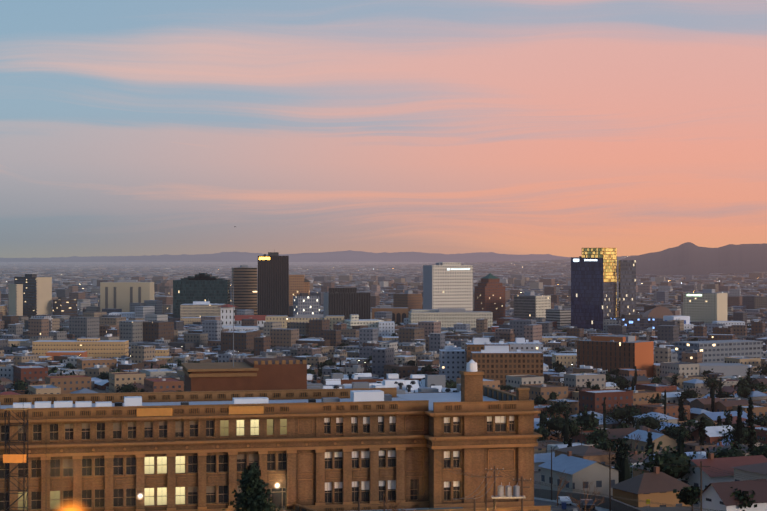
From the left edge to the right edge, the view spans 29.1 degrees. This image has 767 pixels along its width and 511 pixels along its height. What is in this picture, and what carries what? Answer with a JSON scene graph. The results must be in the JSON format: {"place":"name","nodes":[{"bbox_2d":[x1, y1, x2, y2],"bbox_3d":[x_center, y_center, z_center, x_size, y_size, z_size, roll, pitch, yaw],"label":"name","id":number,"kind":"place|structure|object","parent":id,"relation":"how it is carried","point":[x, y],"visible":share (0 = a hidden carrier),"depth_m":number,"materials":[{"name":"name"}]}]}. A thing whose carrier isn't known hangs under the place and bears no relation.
{"place":"outdoors","nodes":[
{"label":"outdoors","id":0,"kind":"place"},
{"bbox_2d":[0,250,570,261],"bbox_3d":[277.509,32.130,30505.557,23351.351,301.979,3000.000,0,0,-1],"label":"mountains","id":1,"kind":"structure","parent":0,"point":[349,256],"depth_m":30999.84,"materials":[{"name":"stone"}]},
{"bbox_2d":[0,0,766,257],"label":"sky","id":2,"kind":"structure","parent":0,"point":[562,128],"materials":[{"name":"pink"}]},
{"bbox_2d":[92,265,717,510],"bbox_3d":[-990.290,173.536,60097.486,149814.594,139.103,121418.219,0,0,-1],"label":"ground","id":3,"kind":"structure","parent":0,"point":[537,477],"depth_m":237.76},
{"bbox_2d":[8,274,76,318],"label":"office buildings","id":4,"kind":"structure","parent":3,"relation":"on","point":[29,295],"depth_m":1893.18,"materials":[{"name":"beige concrete"}]},
{"bbox_2d":[32,338,172,362],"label":"blocks","id":5,"kind":"structure","parent":3,"relation":"on","point":[82,347],"depth_m":1161.22,"materials":[{"name":"beige concrete"}]},
{"bbox_2d":[100,280,153,311],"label":"courthouse","id":6,"kind":"structure","parent":3,"relation":"on","point":[121,294],"depth_m":1991.07,"materials":[{"name":"grey concrete"}]},
{"bbox_2d":[0,305,259,346],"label":"buildings","id":7,"kind":"structure","parent":3,"relation":"on","point":[127,315],"depth_m":1670.99,"materials":[{"name":"grey concrete"}]},
{"bbox_2d":[3,406,263,510],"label":"scaffold tower","id":8,"kind":"structure","parent":3,"relation":"on","point":[9,458],"depth_m":176.96,"materials":[{"name":"black metal"}]},
{"bbox_2d":[173,273,229,317],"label":"green glass tower","id":9,"kind":"structure","parent":3,"relation":"on","point":[202,287],"depth_m":1793.29,"materials":[{"name":"glass"}]},
{"bbox_2d":[180,301,225,317],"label":"low-rise building","id":10,"kind":"structure","parent":3,"relation":"on","point":[200,308],"depth_m":1713.39,"materials":[{"name":"beige concrete"}]},
{"bbox_2d":[218,304,266,326],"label":"depot","id":11,"kind":"structure","parent":3,"relation":"on","point":[227,314],"depth_m":1555.71,"materials":[{"name":"white tile"}]},
{"bbox_2d":[232,265,256,314],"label":"building","id":12,"kind":"structure","parent":3,"relation":"on","point":[244,280],"depth_m":1847.45,"materials":[{"name":"brown concrete"}]},
{"bbox_2d":[222,461,280,510],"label":"tree","id":13,"kind":"object","parent":3,"relation":"on","point":[252,485],"depth_m":166.79,"materials":[{"name":"green plant"}]},
{"bbox_2d":[258,249,288,316],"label":"skyscraper","id":14,"kind":"structure","parent":3,"relation":"on","point":[273,283],"depth_m":1796.09,"materials":[{"name":"black glass"}]},
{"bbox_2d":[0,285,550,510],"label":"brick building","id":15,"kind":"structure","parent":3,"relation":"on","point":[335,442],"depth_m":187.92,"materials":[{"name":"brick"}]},
{"bbox_2d":[289,268,310,305],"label":"high-rise building","id":16,"kind":"structure","parent":3,"relation":"on","point":[299,284],"depth_m":1945.07,"materials":[{"name":"beige concrete"}]},
{"bbox_2d":[265,314,343,329],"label":"beige hotel","id":17,"kind":"object","parent":3,"relation":"on","point":[302,318],"visible":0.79,"depth_m":1474.14,"materials":[{"name":"beige concrete"}]},
{"bbox_2d":[293,293,319,316],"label":"office building","id":18,"kind":"structure","parent":3,"relation":"on","point":[304,303],"depth_m":1620.68,"materials":[{"name":"grey concrete"}]},
{"bbox_2d":[324,288,369,319],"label":"office building","id":19,"kind":"structure","parent":3,"relation":"on","point":[346,302],"depth_m":1652.22,"materials":[{"name":"grey concrete"}]},
{"bbox_2d":[344,314,383,328],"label":"building","id":20,"kind":"structure","parent":3,"relation":"on","point":[354,320],"depth_m":1451.72,"materials":[{"name":"beige concrete"}]},
{"bbox_2d":[3,367,751,464],"bbox_3d":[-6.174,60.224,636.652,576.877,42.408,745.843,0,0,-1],"label":"bare trees","id":21,"kind":"object","parent":3,"relation":"on","point":[561,435],"visible":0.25,"depth_m":494.20,"materials":[{"name":"brown plant"}]},
{"bbox_2d":[0,359,766,510],"bbox_3d":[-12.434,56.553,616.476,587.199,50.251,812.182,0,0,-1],"label":"trees","id":22,"kind":"object","parent":3,"relation":"on","point":[741,433],"depth_m":527.14,"materials":[{"name":"green plant"}]},
{"bbox_2d":[0,255,766,351],"bbox_3d":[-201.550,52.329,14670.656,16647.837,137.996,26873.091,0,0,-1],"label":"city","id":23,"kind":"object","parent":3,"relation":"on","point":[151,322],"visible":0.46,"depth_m":2776.36},
{"bbox_2d":[642,306,673,318],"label":"domed roof","id":24,"kind":"structure","parent":23,"relation":"on","point":[659,312],"depth_m":1561.68,"materials":[{"name":"brown"}]},
{"bbox_2d":[663,315,689,323],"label":"building","id":25,"kind":"structure","parent":23,"relation":"on","point":[686,319],"depth_m":1528.31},
{"bbox_2d":[0,357,766,503],"bbox_3d":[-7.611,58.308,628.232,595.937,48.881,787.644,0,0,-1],"label":"houses","id":26,"kind":"structure","parent":3,"relation":"on","point":[576,470],"depth_m":680.25,"materials":[{"name":"grey"}]},
{"bbox_2d":[0,317,766,389],"bbox_3d":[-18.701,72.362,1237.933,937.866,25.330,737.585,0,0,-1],"label":"city buildings","id":27,"kind":"structure","parent":3,"relation":"on","point":[353,358],"depth_m":1152.87,"materials":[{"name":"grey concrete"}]},
{"bbox_2d":[372,305,407,323],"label":"building","id":28,"kind":"structure","parent":3,"relation":"on","point":[399,314],"depth_m":1697.04,"materials":[{"name":"brown concrete"}]},
{"bbox_2d":[393,290,421,317],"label":"building","id":29,"kind":"structure","parent":3,"relation":"on","point":[409,299],"depth_m":1907.05,"materials":[{"name":"brown concrete"}]},
{"bbox_2d":[423,262,472,310],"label":"office building","id":30,"kind":"structure","parent":3,"relation":"on","point":[447,284],"depth_m":1759.12,"materials":[{"name":"grey concrete"}]},
{"bbox_2d":[409,308,492,329],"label":"federal building","id":31,"kind":"structure","parent":3,"relation":"on","point":[448,317],"depth_m":1561.04,"materials":[{"name":"beige concrete"}]},
{"bbox_2d":[373,471,603,510],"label":"bare trees","id":32,"kind":"object","parent":3,"relation":"on","point":[396,509],"visible":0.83,"depth_m":196.87,"materials":[{"name":"brown plant"}]},
{"bbox_2d":[475,273,504,320],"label":"high-rise building","id":33,"kind":"structure","parent":3,"relation":"on","point":[490,292],"depth_m":1807.87,"materials":[{"name":"brick"}]},
{"bbox_2d":[439,338,542,387],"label":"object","id":34,"kind":"structure","parent":3,"relation":"on","point":[501,360],"depth_m":861.40,"materials":[{"name":"brown brick"}]},
{"bbox_2d":[514,292,550,318],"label":"cream office","id":35,"kind":"structure","parent":3,"relation":"on","point":[529,305],"depth_m":1760.59,"materials":[{"name":"beige concrete"}]},
{"bbox_2d":[497,306,576,329],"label":"downtown","id":36,"kind":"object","parent":3,"relation":"on","point":[559,317],"visible":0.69,"depth_m":1643.24,"materials":[{"name":"grey concrete"}]},
{"bbox_2d":[358,457,721,510],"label":"utility poles","id":37,"kind":"object","parent":3,"relation":"on","point":[508,491],"visible":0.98,"depth_m":168.89,"materials":[{"name":"brown wood"}]},
{"bbox_2d":[378,321,747,377],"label":"buildings","id":38,"kind":"structure","parent":3,"relation":"on","point":[567,360],"depth_m":1037.33,"materials":[{"name":"beige concrete"}]},
{"bbox_2d":[571,248,635,330],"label":"skyscrapers","id":39,"kind":"structure","parent":3,"relation":"on","point":[593,288],"depth_m":1513.33,"materials":[{"name":"blue glass"}]},
{"bbox_2d":[561,499,649,510],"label":"road signs","id":40,"kind":"object","parent":3,"relation":"on","point":[563,505],"visible":1,"depth_m":230.76,"materials":[{"name":"silver metal"}]},
{"bbox_2d":[577,335,653,376],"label":"building","id":41,"kind":"structure","parent":3,"relation":"on","point":[609,353],"depth_m":956.39,"materials":[{"name":"brown brick"}]},
{"bbox_2d":[534,388,766,510],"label":"houses","id":42,"kind":"structure","parent":3,"relation":"on","point":[657,485],"depth_m":241.33,"materials":[{"name":"brown"}]},
{"bbox_2d":[537,381,765,510],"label":"utility poles","id":43,"kind":"object","parent":3,"relation":"on","point":[610,451],"visible":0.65,"depth_m":225.70,"materials":[{"name":"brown wood"}]},
{"bbox_2d":[683,289,726,322],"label":"office building","id":44,"kind":"structure","parent":3,"relation":"on","point":[707,306],"depth_m":1715.05,"materials":[{"name":"grey concrete"}]},
{"bbox_2d":[671,339,762,362],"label":"long building","id":45,"kind":"structure","parent":3,"relation":"on","point":[716,351],"depth_m":1064.87,"materials":[{"name":"grey concrete"}]},
{"bbox_2d":[534,488,643,510],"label":"road","id":46,"kind":"structure","parent":0,"point":[542,496],"depth_m":246.81,"materials":[{"name":"grey asphalt"}]},
{"bbox_2d":[556,496,594,509],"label":"parked cars","id":47,"kind":"object","parent":46,"relation":"on","point":[566,499],"visible":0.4,"depth_m":232.34,"materials":[{"name":"white metal"}]},
{"bbox_2d":[608,314,662,332],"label":"star podium","id":48,"kind":"object","parent":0,"point":[635,322],"visible":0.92,"depth_m":1474.16,"materials":[{"name":"grey concrete"}]},
{"bbox_2d":[617,242,766,276],"bbox_3d":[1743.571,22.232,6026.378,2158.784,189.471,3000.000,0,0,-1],"label":"mountains","id":49,"kind":"structure","parent":0,"point":[687,258],"depth_m":6434.87,"materials":[{"name":"stone"}]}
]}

